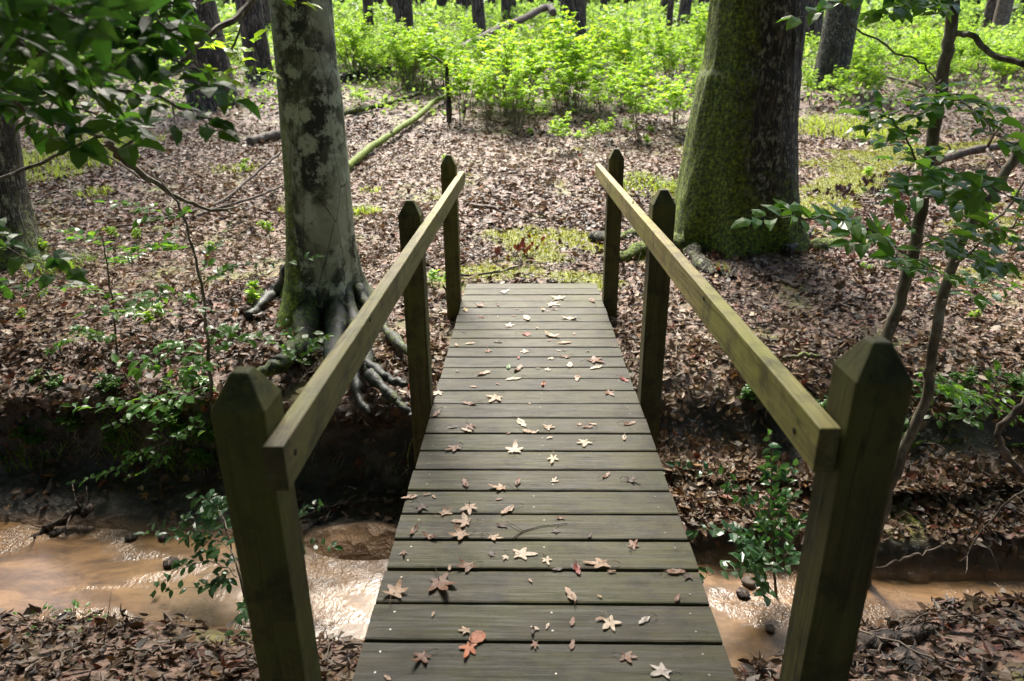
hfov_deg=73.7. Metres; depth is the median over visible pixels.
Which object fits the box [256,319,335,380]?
seedling bush
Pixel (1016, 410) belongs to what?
dead branch
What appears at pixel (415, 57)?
shrub
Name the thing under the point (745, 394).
seedling
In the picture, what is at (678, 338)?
stick
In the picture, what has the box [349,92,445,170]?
fallen branch
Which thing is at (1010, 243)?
seedling
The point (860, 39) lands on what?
shrub
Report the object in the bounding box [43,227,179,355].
sapling
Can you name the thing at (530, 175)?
stick
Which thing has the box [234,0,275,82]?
pine tree
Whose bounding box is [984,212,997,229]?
seedling
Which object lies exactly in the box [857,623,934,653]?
sticks
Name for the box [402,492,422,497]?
fallen leaf
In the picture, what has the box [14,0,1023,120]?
undergrowth
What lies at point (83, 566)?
stream water
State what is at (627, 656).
fallen leaf
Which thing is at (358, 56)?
shrub
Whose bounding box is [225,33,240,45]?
shrub
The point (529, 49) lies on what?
shrub
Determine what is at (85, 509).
driftwood
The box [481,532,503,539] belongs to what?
fallen leaf
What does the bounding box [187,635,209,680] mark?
stick
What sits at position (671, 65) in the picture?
shrub
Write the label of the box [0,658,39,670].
stick
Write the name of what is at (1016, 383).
seedling
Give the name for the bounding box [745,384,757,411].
seedling
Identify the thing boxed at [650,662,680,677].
fallen leaf
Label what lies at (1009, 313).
stick
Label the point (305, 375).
stick
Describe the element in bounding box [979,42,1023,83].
shrub
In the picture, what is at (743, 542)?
holly plant
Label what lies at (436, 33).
shrub
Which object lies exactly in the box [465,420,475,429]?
fallen leaf
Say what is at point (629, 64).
shrub
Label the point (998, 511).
dead branch
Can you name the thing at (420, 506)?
fallen leaf
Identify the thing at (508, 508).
fallen leaf
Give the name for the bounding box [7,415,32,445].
seedling
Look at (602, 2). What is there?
pine tree
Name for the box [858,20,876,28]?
shrub
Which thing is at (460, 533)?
fallen leaf
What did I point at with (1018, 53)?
shrub
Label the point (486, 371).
fallen leaf
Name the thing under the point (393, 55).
shrub
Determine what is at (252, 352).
stick
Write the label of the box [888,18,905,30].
shrub
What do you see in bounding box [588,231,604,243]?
knob
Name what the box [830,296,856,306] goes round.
stick
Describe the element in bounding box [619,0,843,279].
oak tree
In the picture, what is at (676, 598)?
fallen leaf
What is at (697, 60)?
shrub
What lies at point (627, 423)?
fallen leaf
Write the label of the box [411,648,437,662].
fallen leaf
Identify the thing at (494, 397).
fallen leaf
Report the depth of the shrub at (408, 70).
15.89 m
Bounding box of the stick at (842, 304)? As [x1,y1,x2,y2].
[819,290,856,309]
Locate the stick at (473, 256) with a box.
[460,250,486,261]
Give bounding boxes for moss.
[426,129,1023,290]
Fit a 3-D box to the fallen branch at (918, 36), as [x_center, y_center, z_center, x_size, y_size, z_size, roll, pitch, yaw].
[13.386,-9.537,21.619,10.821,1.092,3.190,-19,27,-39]
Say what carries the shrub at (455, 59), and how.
on the ground at (356, 534)
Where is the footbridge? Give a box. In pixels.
[210,148,913,680]
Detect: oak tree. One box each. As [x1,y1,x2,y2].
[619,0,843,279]
[813,0,861,90]
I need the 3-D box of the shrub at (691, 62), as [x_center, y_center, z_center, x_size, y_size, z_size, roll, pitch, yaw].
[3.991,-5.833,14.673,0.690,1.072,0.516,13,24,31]
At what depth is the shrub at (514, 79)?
11.30 m
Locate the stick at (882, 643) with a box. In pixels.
[870,612,927,651]
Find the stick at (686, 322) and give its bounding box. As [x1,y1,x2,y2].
[667,318,705,326]
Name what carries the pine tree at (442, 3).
on the ground at (356, 534)
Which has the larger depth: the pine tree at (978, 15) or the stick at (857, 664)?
the pine tree at (978, 15)
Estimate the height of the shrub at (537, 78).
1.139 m
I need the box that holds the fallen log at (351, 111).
[344,92,420,115]
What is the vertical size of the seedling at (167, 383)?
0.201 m
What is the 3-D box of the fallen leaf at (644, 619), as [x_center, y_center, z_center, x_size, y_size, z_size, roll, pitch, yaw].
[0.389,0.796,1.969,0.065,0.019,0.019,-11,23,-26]
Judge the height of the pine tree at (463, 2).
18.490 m
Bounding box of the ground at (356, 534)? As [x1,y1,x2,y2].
[0,22,1023,680]
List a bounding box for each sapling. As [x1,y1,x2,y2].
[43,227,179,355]
[60,174,323,440]
[730,0,1023,342]
[869,130,1023,585]
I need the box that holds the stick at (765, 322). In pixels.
[734,303,780,325]
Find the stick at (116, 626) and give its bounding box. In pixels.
[102,619,132,637]
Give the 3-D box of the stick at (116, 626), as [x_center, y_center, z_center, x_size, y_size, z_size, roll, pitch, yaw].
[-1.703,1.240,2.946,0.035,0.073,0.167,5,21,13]
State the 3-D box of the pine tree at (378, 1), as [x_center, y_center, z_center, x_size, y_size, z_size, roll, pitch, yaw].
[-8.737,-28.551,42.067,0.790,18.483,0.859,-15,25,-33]
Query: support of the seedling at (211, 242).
on the ground at (356, 534)
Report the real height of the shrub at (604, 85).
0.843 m
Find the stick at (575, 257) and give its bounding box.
[554,237,599,261]
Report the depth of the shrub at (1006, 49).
16.60 m
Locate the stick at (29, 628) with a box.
[0,602,46,635]
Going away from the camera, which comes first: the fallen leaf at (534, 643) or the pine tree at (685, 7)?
the fallen leaf at (534, 643)
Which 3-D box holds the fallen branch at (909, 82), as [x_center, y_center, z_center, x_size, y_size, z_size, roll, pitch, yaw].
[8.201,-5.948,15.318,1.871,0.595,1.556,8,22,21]
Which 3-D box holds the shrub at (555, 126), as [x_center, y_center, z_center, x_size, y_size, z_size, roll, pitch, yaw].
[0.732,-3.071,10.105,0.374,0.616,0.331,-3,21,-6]
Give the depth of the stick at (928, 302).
4.72 m
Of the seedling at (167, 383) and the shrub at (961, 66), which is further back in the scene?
the shrub at (961, 66)
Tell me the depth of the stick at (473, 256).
5.93 m
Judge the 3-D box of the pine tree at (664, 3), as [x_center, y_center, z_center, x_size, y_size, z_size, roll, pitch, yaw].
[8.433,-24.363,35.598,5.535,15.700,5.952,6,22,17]
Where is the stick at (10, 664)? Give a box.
[0,656,15,676]
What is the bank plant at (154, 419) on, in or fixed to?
on the ground at (356, 534)
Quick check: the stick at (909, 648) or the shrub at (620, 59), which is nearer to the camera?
the stick at (909, 648)
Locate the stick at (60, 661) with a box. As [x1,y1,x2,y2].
[58,633,81,667]
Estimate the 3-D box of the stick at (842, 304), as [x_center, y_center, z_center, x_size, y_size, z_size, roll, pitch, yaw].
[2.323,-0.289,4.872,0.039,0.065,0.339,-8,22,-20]
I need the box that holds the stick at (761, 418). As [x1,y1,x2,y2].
[734,366,764,428]
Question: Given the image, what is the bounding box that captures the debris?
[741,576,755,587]
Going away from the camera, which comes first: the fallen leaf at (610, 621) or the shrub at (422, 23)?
the fallen leaf at (610, 621)
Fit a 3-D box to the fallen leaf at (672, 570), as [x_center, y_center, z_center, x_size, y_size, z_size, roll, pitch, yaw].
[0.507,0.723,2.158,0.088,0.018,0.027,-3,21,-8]
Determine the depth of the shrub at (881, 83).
13.88 m
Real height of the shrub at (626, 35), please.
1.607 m
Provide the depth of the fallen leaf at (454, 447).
2.90 m
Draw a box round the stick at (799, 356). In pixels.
[781,351,820,360]
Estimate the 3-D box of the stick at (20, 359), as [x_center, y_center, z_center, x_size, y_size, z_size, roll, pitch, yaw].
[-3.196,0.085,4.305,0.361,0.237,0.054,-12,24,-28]
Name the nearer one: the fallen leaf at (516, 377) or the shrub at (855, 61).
the fallen leaf at (516, 377)
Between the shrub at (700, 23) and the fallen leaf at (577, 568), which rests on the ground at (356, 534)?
the shrub at (700, 23)
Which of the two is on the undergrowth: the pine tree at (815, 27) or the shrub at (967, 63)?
the shrub at (967, 63)
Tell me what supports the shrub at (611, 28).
on the ground at (356, 534)
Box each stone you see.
[49,528,60,535]
[125,532,137,540]
[158,533,169,540]
[163,557,178,568]
[736,587,750,598]
[765,625,774,632]
[891,645,942,675]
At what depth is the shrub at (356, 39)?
17.42 m
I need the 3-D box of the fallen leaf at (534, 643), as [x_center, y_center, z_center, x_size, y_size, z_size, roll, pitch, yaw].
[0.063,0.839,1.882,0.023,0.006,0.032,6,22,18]
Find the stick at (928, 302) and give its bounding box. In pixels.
[909,295,935,310]
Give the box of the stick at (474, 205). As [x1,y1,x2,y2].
[469,203,507,210]
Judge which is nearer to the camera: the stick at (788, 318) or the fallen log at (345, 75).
the stick at (788, 318)
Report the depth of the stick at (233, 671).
2.63 m
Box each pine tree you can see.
[167,0,240,111]
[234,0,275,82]
[261,0,271,33]
[362,0,373,30]
[373,0,383,8]
[386,0,391,10]
[394,0,413,35]
[436,0,445,21]
[455,0,468,18]
[471,0,485,34]
[501,0,510,34]
[511,0,516,28]
[560,0,586,36]
[600,0,606,16]
[659,0,672,22]
[665,0,673,40]
[676,0,691,30]
[804,0,823,52]
[966,0,981,25]
[981,0,996,30]
[990,0,1013,30]
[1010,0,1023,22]
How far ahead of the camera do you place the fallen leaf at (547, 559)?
2.22 m
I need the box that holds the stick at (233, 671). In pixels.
[216,660,254,680]
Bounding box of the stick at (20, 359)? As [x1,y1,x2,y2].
[0,332,38,370]
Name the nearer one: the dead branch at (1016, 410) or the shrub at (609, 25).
the dead branch at (1016, 410)
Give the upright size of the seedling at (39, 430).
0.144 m
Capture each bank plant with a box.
[67,414,214,486]
[912,358,1023,431]
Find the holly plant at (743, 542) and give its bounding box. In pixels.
[665,429,807,606]
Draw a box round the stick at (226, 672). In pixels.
[224,646,256,675]
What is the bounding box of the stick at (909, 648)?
[859,629,958,671]
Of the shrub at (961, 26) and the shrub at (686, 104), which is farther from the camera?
the shrub at (961, 26)
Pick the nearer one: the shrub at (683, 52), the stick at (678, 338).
the stick at (678, 338)
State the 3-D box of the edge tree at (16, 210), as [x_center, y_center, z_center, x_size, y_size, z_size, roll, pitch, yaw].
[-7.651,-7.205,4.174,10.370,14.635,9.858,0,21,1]
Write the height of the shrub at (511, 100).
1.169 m
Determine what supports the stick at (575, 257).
on the ground at (356, 534)
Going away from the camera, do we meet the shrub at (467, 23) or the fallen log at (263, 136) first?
the fallen log at (263, 136)
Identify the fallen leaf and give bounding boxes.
[383,577,407,606]
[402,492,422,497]
[410,522,420,533]
[411,500,427,510]
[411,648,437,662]
[421,530,442,538]
[428,568,455,590]
[432,506,452,515]
[444,442,461,450]
[447,522,475,539]
[451,512,477,526]
[456,558,480,571]
[458,626,469,633]
[459,498,476,514]
[459,634,476,657]
[462,401,483,404]
[462,478,468,489]
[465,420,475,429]
[469,630,485,642]
[471,370,490,375]
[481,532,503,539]
[487,392,504,401]
[489,483,512,489]
[501,504,522,512]
[504,547,537,559]
[505,439,522,456]
[506,375,523,379]
[515,416,525,426]
[515,477,520,487]
[518,426,536,432]
[531,640,537,648]
[540,424,554,429]
[541,301,559,305]
[542,330,558,336]
[542,552,551,564]
[547,451,557,462]
[551,295,569,299]
[551,526,559,532]
[565,587,576,602]
[569,616,574,625]
[569,639,574,648]
[573,559,580,573]
[577,437,594,446]
[580,356,604,362]
[583,558,619,567]
[600,611,621,630]
[604,387,613,394]
[612,651,637,662]
[618,421,635,424]
[622,476,637,481]
[628,539,637,549]
[639,612,656,622]
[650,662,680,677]
[664,568,684,572]
[674,594,679,600]
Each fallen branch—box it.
[113,151,280,228]
[185,184,283,219]
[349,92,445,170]
[831,63,926,88]
[858,27,1023,49]
[910,427,1023,449]
[935,123,1016,168]
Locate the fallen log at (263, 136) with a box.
[246,129,280,145]
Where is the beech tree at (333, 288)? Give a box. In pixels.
[178,0,431,418]
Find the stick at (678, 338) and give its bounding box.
[666,288,717,384]
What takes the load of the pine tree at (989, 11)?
on the ground at (356, 534)
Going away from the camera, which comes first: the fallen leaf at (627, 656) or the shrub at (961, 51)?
the fallen leaf at (627, 656)
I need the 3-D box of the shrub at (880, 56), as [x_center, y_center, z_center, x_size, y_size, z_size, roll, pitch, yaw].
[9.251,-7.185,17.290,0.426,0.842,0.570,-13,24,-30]
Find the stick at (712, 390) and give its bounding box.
[703,364,728,412]
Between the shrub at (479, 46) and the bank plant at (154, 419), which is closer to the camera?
the bank plant at (154, 419)
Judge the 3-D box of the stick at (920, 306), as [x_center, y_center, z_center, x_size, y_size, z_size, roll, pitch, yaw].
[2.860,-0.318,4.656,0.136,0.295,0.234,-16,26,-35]
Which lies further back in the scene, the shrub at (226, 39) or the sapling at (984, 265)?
the shrub at (226, 39)
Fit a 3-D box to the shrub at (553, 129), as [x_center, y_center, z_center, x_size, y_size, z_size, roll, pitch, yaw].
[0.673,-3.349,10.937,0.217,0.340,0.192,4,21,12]
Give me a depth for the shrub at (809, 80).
13.39 m
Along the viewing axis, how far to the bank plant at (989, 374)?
3.72 m
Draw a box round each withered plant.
[495,234,544,262]
[825,182,855,199]
[837,171,910,195]
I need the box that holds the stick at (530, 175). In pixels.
[498,172,532,176]
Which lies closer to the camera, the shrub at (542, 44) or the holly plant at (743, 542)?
the holly plant at (743, 542)
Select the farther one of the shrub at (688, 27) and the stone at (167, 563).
the shrub at (688, 27)
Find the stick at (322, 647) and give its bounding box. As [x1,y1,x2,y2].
[317,643,332,662]
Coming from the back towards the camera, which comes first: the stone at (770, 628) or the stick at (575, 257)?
the stick at (575, 257)
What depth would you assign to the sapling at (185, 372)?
3.62 m
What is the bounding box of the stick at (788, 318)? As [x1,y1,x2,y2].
[746,309,797,324]
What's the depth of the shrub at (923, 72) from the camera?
14.35 m
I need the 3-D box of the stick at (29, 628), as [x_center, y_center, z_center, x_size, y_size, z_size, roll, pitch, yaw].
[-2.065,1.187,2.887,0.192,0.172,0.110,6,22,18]
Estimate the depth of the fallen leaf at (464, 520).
2.42 m
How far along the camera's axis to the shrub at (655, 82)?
12.09 m
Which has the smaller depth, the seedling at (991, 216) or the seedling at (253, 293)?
the seedling at (253, 293)
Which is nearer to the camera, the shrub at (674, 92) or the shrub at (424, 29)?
the shrub at (674, 92)
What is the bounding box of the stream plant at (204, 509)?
[133,489,342,641]
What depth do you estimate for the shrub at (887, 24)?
31.17 m
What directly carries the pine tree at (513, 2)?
on the ground at (356, 534)
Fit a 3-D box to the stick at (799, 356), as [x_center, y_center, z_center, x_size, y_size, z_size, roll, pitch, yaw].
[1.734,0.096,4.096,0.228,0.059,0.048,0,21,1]
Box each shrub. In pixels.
[223,27,239,60]
[223,29,243,57]
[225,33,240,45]
[334,6,383,73]
[336,22,347,71]
[336,22,379,70]
[338,38,382,82]
[341,85,368,106]
[342,37,367,65]
[354,43,378,78]
[362,38,388,81]
[368,16,401,75]
[376,50,390,75]
[378,21,426,73]
[379,15,439,85]
[383,26,427,88]
[388,26,423,72]
[390,37,429,90]
[392,50,417,86]
[401,23,433,81]
[403,24,438,83]
[411,30,452,89]
[414,54,459,94]
[417,31,467,85]
[422,24,478,100]
[436,57,454,79]
[441,52,481,123]
[443,58,498,115]
[445,37,467,69]
[449,48,463,70]
[453,19,479,40]
[458,15,520,98]
[458,16,472,32]
[460,58,482,85]
[464,44,542,104]
[470,61,505,123]
[470,74,508,110]
[471,20,508,98]
[471,36,492,64]
[476,20,548,117]
[490,51,548,131]
[494,49,555,109]
[497,90,525,121]
[500,61,528,128]
[507,30,555,106]
[512,24,557,79]
[519,94,553,130]
[528,20,581,97]
[529,77,563,112]
[533,26,595,104]
[537,19,556,34]
[539,5,579,73]
[543,6,621,106]
[545,62,576,117]
[547,43,606,116]
[548,120,559,139]
[549,111,572,152]
[550,10,601,99]
[552,20,611,113]
[573,66,627,125]
[581,66,621,109]
[582,121,599,145]
[587,14,624,75]
[595,25,621,40]
[598,112,617,142]
[598,119,614,142]
[601,12,651,85]
[605,56,623,81]
[608,57,643,100]
[608,69,641,107]
[609,41,636,69]
[613,17,629,29]
[614,64,671,137]
[615,30,643,72]
[622,117,636,138]
[623,42,667,121]
[626,20,647,34]
[626,54,661,103]
[630,23,669,75]
[633,90,671,128]
[635,22,661,57]
[636,52,667,87]
[650,23,687,84]
[652,20,669,39]
[655,72,695,134]
[656,50,686,75]
[660,76,692,127]
[664,20,696,60]
[667,9,707,74]
[670,36,694,72]
[674,70,698,93]
[678,22,696,35]
[682,36,704,57]
[683,42,700,88]
[688,50,703,74]
[801,63,830,105]
[805,31,819,58]
[824,65,852,96]
[832,81,858,102]
[838,63,864,98]
[841,54,890,100]
[847,43,879,94]
[852,36,861,56]
[852,47,882,66]
[854,32,864,46]
[855,28,874,42]
[855,41,866,55]
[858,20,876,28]
[861,75,889,100]
[863,38,885,62]
[868,19,889,34]
[868,41,889,66]
[868,68,887,94]
[870,26,892,41]
[877,26,889,36]
[881,19,896,26]
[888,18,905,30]
[888,60,920,89]
[889,33,929,73]
[891,24,910,46]
[904,38,940,82]
[910,52,938,94]
[912,29,930,44]
[915,64,935,83]
[916,18,933,29]
[917,24,942,45]
[918,37,941,56]
[923,43,941,66]
[933,43,963,65]
[938,32,974,44]
[950,57,970,85]
[951,56,982,83]
[953,55,979,80]
[955,37,971,65]
[958,18,981,31]
[958,20,967,30]
[965,31,999,75]
[966,48,992,74]
[979,28,1004,47]
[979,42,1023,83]
[984,55,1016,86]
[986,48,1018,85]
[989,37,1014,50]
[998,45,1023,63]
[998,62,1017,81]
[1003,34,1022,51]
[1003,40,1023,75]
[1006,39,1023,58]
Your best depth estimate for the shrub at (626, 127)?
10.96 m
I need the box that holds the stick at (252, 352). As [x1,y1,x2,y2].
[243,340,277,362]
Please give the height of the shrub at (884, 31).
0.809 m
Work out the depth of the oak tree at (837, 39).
14.90 m
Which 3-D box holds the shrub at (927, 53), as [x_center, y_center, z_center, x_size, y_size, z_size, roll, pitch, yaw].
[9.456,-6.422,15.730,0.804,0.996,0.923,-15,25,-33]
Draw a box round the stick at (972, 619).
[942,606,986,628]
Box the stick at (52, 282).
[24,278,70,284]
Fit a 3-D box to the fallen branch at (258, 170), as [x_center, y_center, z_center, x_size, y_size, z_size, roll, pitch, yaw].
[-3.436,-1.846,7.933,0.320,0.636,2.634,8,22,21]
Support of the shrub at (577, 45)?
on the ground at (356, 534)
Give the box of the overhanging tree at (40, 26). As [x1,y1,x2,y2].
[0,0,261,298]
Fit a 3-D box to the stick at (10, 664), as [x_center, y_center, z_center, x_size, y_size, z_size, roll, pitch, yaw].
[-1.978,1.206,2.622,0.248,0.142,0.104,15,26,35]
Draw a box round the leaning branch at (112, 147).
[101,127,243,213]
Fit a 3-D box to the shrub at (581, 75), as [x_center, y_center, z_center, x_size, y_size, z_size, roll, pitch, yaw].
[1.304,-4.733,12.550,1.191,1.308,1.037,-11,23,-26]
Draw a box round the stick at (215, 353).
[167,352,219,378]
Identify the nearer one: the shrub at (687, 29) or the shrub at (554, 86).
the shrub at (554, 86)
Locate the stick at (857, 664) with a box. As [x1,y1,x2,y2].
[856,649,864,669]
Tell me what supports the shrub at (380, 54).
on the ground at (356, 534)
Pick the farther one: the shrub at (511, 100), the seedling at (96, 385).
the shrub at (511, 100)
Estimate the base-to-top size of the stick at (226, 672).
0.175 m
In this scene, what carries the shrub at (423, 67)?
on the ground at (356, 534)
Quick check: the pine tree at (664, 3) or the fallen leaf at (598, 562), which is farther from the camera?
the pine tree at (664, 3)
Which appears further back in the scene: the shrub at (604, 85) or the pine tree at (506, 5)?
the pine tree at (506, 5)
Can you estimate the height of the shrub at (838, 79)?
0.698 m
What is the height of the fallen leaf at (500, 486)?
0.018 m
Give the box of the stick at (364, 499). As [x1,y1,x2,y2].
[300,486,396,519]
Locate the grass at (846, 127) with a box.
[0,61,989,475]
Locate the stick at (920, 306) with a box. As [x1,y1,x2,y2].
[909,292,934,313]
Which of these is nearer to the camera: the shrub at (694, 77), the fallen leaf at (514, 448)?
the fallen leaf at (514, 448)
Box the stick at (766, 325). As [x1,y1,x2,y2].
[743,318,782,334]
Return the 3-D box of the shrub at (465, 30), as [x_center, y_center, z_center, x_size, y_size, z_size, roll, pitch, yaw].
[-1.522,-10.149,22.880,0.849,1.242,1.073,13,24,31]
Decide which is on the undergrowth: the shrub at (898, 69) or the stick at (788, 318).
the shrub at (898, 69)
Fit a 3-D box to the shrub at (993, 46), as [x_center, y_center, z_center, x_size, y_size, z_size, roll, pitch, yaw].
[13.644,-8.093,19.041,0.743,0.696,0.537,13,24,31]
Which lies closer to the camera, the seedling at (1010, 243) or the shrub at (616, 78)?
the seedling at (1010, 243)
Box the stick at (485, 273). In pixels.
[461,259,523,276]
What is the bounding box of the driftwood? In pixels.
[29,481,95,537]
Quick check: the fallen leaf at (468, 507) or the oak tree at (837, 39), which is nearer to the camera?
the fallen leaf at (468, 507)
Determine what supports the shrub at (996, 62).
on the ground at (356, 534)
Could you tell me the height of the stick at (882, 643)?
0.044 m
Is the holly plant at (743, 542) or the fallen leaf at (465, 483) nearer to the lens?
the fallen leaf at (465, 483)
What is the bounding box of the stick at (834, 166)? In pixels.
[816,154,847,167]
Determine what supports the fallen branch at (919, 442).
on the ground at (356, 534)
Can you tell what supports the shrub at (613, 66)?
on the ground at (356, 534)
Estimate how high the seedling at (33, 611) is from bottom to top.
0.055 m
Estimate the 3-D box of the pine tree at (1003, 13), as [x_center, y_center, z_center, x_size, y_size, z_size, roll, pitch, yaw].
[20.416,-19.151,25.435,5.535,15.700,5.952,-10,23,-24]
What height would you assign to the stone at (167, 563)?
0.040 m
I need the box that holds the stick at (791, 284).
[758,273,799,287]
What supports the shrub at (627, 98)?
on the ground at (356, 534)
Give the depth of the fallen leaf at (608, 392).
3.40 m
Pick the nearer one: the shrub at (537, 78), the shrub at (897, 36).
the shrub at (537, 78)
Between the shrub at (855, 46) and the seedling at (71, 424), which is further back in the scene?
the shrub at (855, 46)
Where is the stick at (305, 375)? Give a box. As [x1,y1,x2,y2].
[291,363,317,389]
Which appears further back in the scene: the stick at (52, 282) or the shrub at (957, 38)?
the shrub at (957, 38)
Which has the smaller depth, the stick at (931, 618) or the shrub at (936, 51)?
the stick at (931, 618)
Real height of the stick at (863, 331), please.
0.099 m
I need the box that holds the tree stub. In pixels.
[427,53,451,122]
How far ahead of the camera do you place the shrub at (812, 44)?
19.21 m
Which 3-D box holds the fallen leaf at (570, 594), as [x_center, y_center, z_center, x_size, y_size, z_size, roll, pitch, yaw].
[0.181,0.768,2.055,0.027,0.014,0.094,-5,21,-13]
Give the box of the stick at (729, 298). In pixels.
[709,283,744,305]
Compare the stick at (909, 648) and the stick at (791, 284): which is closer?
the stick at (909, 648)
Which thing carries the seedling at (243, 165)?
on the ground at (356, 534)
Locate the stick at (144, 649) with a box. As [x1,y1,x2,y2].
[86,587,182,671]
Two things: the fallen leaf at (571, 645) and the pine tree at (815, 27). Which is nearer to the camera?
the fallen leaf at (571, 645)
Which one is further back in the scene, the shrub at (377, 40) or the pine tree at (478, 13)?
the pine tree at (478, 13)
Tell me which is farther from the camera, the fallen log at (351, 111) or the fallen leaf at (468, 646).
the fallen log at (351, 111)
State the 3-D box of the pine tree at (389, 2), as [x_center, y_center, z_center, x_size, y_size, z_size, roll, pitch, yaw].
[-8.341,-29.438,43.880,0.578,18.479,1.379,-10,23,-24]
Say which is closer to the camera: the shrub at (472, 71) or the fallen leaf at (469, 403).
the fallen leaf at (469, 403)
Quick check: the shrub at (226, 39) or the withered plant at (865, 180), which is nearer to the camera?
the withered plant at (865, 180)
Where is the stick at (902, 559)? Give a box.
[875,533,947,569]
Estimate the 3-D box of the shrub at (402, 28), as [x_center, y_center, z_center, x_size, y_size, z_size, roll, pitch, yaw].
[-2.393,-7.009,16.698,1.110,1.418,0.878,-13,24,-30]
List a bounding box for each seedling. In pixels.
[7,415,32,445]
[13,603,57,636]
[16,307,26,317]
[23,435,43,449]
[28,368,43,383]
[31,427,47,443]
[35,383,61,392]
[36,238,51,250]
[45,371,63,391]
[55,407,83,439]
[59,599,106,632]
[90,383,102,391]
[95,371,122,393]
[101,429,116,446]
[102,226,118,240]
[131,227,140,241]
[141,304,163,327]
[158,378,175,396]
[158,404,180,432]
[167,412,186,440]
[178,364,213,394]
[185,448,217,475]
[190,425,215,449]
[194,386,217,407]
[205,241,215,247]
[237,163,247,173]
[244,280,263,304]
[256,221,273,235]
[427,268,445,289]
[526,128,533,135]
[573,130,581,141]
[643,134,652,144]
[737,387,758,406]
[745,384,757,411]
[815,395,827,410]
[860,262,872,269]
[862,166,875,177]
[902,423,918,446]
[948,365,979,389]
[967,309,982,321]
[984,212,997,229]
[998,233,1018,251]
[1004,369,1023,389]
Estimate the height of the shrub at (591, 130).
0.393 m
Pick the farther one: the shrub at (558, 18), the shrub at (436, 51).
the shrub at (558, 18)
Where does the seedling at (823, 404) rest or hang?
on the ground at (356, 534)
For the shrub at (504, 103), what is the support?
on the ground at (356, 534)
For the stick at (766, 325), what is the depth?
4.56 m
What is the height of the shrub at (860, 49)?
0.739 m
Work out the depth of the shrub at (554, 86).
12.34 m
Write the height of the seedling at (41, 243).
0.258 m
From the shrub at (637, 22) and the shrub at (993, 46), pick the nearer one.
the shrub at (993, 46)
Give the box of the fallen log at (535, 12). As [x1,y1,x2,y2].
[451,4,556,53]
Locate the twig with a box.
[506,521,566,538]
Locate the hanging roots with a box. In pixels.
[6,426,894,504]
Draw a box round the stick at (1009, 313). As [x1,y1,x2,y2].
[992,306,1023,320]
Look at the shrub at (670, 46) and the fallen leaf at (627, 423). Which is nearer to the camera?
the fallen leaf at (627, 423)
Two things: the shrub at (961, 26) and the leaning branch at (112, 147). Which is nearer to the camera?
the leaning branch at (112, 147)
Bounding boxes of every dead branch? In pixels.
[960,490,1023,573]
[993,380,1023,479]
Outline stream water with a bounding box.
[0,522,1023,666]
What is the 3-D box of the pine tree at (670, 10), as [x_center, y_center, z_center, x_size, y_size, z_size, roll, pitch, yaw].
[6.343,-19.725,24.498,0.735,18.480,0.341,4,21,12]
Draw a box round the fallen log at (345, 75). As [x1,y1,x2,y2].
[340,58,412,80]
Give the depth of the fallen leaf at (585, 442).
2.93 m
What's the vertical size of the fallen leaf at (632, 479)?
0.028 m
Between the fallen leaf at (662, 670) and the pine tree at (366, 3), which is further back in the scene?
the pine tree at (366, 3)
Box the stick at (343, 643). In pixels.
[321,623,362,645]
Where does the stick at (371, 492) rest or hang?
on the ground at (356, 534)
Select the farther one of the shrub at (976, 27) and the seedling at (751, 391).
the shrub at (976, 27)
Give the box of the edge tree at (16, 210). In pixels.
[0,58,48,271]
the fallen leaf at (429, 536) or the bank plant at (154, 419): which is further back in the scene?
the bank plant at (154, 419)
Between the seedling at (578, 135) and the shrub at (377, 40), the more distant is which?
the shrub at (377, 40)
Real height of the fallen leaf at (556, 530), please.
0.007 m
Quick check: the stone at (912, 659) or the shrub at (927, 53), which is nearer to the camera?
the stone at (912, 659)
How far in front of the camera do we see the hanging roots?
4.06 m
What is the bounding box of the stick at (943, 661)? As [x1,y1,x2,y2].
[904,636,956,672]
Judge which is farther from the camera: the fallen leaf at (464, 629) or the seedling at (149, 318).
the seedling at (149, 318)
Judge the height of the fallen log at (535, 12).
2.209 m
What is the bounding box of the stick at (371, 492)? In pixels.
[305,476,397,521]
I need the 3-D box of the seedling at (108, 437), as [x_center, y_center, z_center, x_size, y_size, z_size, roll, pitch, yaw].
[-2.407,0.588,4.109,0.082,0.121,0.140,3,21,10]
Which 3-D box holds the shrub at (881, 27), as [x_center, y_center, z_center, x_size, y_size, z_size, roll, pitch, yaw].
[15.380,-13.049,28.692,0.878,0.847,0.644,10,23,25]
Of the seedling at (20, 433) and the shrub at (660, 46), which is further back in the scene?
the shrub at (660, 46)
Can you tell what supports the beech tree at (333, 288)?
on the ground at (356, 534)
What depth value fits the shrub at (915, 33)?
21.07 m
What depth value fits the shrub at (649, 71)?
13.44 m
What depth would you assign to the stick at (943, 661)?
2.63 m
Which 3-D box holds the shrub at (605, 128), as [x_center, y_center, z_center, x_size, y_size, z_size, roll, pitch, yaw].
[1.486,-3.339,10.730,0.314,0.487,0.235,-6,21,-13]
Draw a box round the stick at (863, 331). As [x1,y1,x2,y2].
[856,323,875,336]
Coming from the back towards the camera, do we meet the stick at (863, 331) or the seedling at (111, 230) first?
the seedling at (111, 230)
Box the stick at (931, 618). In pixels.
[869,608,947,632]
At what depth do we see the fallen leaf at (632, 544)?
2.29 m
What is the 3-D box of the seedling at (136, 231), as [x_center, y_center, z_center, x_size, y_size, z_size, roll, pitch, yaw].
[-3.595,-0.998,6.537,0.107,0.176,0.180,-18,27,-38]

